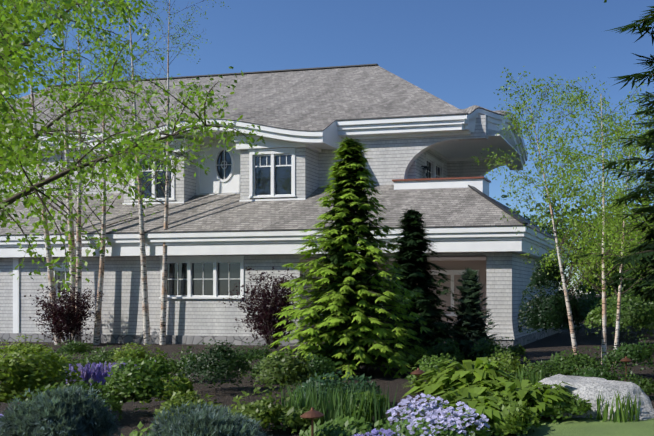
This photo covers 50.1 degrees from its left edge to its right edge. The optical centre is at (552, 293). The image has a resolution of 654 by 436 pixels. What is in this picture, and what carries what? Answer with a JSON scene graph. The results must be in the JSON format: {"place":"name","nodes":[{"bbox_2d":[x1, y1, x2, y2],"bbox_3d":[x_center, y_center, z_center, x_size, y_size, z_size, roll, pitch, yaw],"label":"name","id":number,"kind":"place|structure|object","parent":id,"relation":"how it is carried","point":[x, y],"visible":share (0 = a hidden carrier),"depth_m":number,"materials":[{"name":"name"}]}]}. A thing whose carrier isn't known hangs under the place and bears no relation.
{"place":"outdoors","nodes":[
{"label":"outdoors","id":0,"kind":"place"},
{"bbox_2d":[0,115,558,339],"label":"house siding walls","id":1,"kind":"structure","parent":0,"point":[508,276],"depth_m":22.31,"materials":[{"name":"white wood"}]},
{"bbox_2d":[58,150,439,294],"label":"windows","id":2,"kind":"structure","parent":1,"relation":"in","point":[263,180],"depth_m":22.68,"materials":[{"name":"glass"}]},
{"bbox_2d":[0,108,570,332],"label":"white trim","id":3,"kind":"structure","parent":1,"relation":"attached to","point":[189,248],"depth_m":22.31,"materials":[{"name":"white wood"}]},
{"bbox_2d":[0,65,563,243],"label":"roof shingles","id":4,"kind":"object","parent":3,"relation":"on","point":[316,99],"visible":0.65,"depth_m":23.19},
{"bbox_2d":[0,63,570,247],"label":"roof flashing","id":5,"kind":"object","parent":3,"relation":"on","point":[494,202],"visible":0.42,"depth_m":22.22,"materials":[{"name":"grey metal"}]},
{"bbox_2d":[421,166,429,177],"bbox_3d":[-4.710,-4.478,23.530,0.310,0.510,0.220,0,0,10],"label":"window","id":6,"kind":"structure","parent":3,"relation":"attached to","point":[425,168],"depth_m":23.47,"materials":[{"name":"black"}]},
{"bbox_2d":[392,176,490,182],"bbox_3d":[-3.932,-4.003,22.612,3.360,0.060,0.940,0,0,10],"label":"railing cap","id":7,"kind":"object","parent":3,"relation":"on","point":[480,177],"visible":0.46,"depth_m":22.15,"materials":[{"name":"brown wood"}]},
{"bbox_2d":[0,295,653,435],"bbox_3d":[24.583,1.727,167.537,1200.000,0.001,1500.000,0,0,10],"label":"soil bed","id":8,"kind":"object","parent":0,"point":[544,349],"depth_m":13.76,"materials":[{"name":"brown soil"}]},
{"bbox_2d":[0,383,265,435],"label":"rounded shrubs","id":9,"kind":"object","parent":8,"relation":"on","point":[60,411],"visible":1,"depth_m":6.38,"materials":[{"name":"green plant"}]},
{"bbox_2d":[24,266,306,348],"bbox_3d":[-12.033,0.461,19.906,10.351,2.610,2.554,0,0,19],"label":"purple shrub","id":10,"kind":"object","parent":8,"relation":"on","point":[65,325],"depth_m":19.09,"materials":[{"name":"purple plant"}]},
{"bbox_2d":[0,360,489,435],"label":"purple flowers","id":11,"kind":"object","parent":8,"relation":"on","point":[98,373],"visible":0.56,"depth_m":7.39,"materials":[{"name":"purple plant"}]},
{"bbox_2d":[0,327,559,348],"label":"house foundation","id":12,"kind":"object","parent":8,"relation":"on","point":[242,340],"visible":0.12,"depth_m":21.91,"materials":[{"name":"grey concrete"}]},
{"bbox_2d":[300,407,324,435],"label":"path light","id":13,"kind":"object","parent":8,"relation":"on","point":[312,414],"visible":1,"depth_m":6.44,"materials":[{"name":"orange metal"}]},
{"bbox_2d":[0,252,653,435],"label":"shrub leaves","id":14,"kind":"object","parent":8,"relation":"on","point":[507,402],"visible":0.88,"depth_m":9.11,"materials":[{"name":"green plant"}]},
{"bbox_2d":[0,0,653,327],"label":"tree","id":15,"kind":"object","parent":8,"relation":"on","point":[14,38],"depth_m":14.47,"materials":[{"name":"green plant"}]},
{"bbox_2d":[2,0,653,369],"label":"birch","id":16,"kind":"object","parent":8,"relation":"on","point":[593,196],"depth_m":15.03,"materials":[{"name":"green plant"}]},
{"bbox_2d":[410,368,424,400],"bbox_3d":[-2.029,1.422,9.625,0.240,0.610,0.240,0,0,10],"label":"path light","id":17,"kind":"object","parent":8,"relation":"on","point":[418,372],"visible":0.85,"depth_m":9.57,"materials":[{"name":"orange metal"}]},
{"bbox_2d":[267,6,653,380],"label":"conifer","id":18,"kind":"object","parent":8,"relation":"on","point":[413,244],"depth_m":13.26,"materials":[{"name":"green plant"}]},
{"bbox_2d":[497,186,653,267],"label":"tree crowns","id":19,"kind":"object","parent":8,"relation":"on","point":[545,228],"visible":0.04,"depth_m":47.64,"materials":[{"name":"green plant"}]},
{"bbox_2d":[533,374,653,419],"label":"boulder","id":20,"kind":"object","parent":8,"relation":"on","point":[587,388],"visible":0.56,"depth_m":8.88,"materials":[{"name":"stone"}]},
{"bbox_2d":[620,356,631,381],"bbox_3d":[1.391,1.452,12.007,0.240,0.550,0.240,0,0,10],"label":"path light","id":21,"kind":"object","parent":8,"relation":"on","point":[625,359],"visible":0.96,"depth_m":11.98,"materials":[{"name":"orange metal"}]},
{"bbox_2d":[1,0,653,294],"label":"sky","id":22,"kind":"structure","parent":0,"point":[458,52],"materials":[{"name":"blue"}]},
{"bbox_2d":[299,260,485,345],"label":"door","id":23,"kind":"structure","parent":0,"point":[480,265],"depth_m":22.60,"materials":[{"name":"wood"}]},
{"bbox_2d":[491,417,653,435],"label":"lawn ground","id":24,"kind":"structure","parent":0,"point":[560,426],"depth_m":8.12,"materials":[{"name":"green plant"}]}
]}

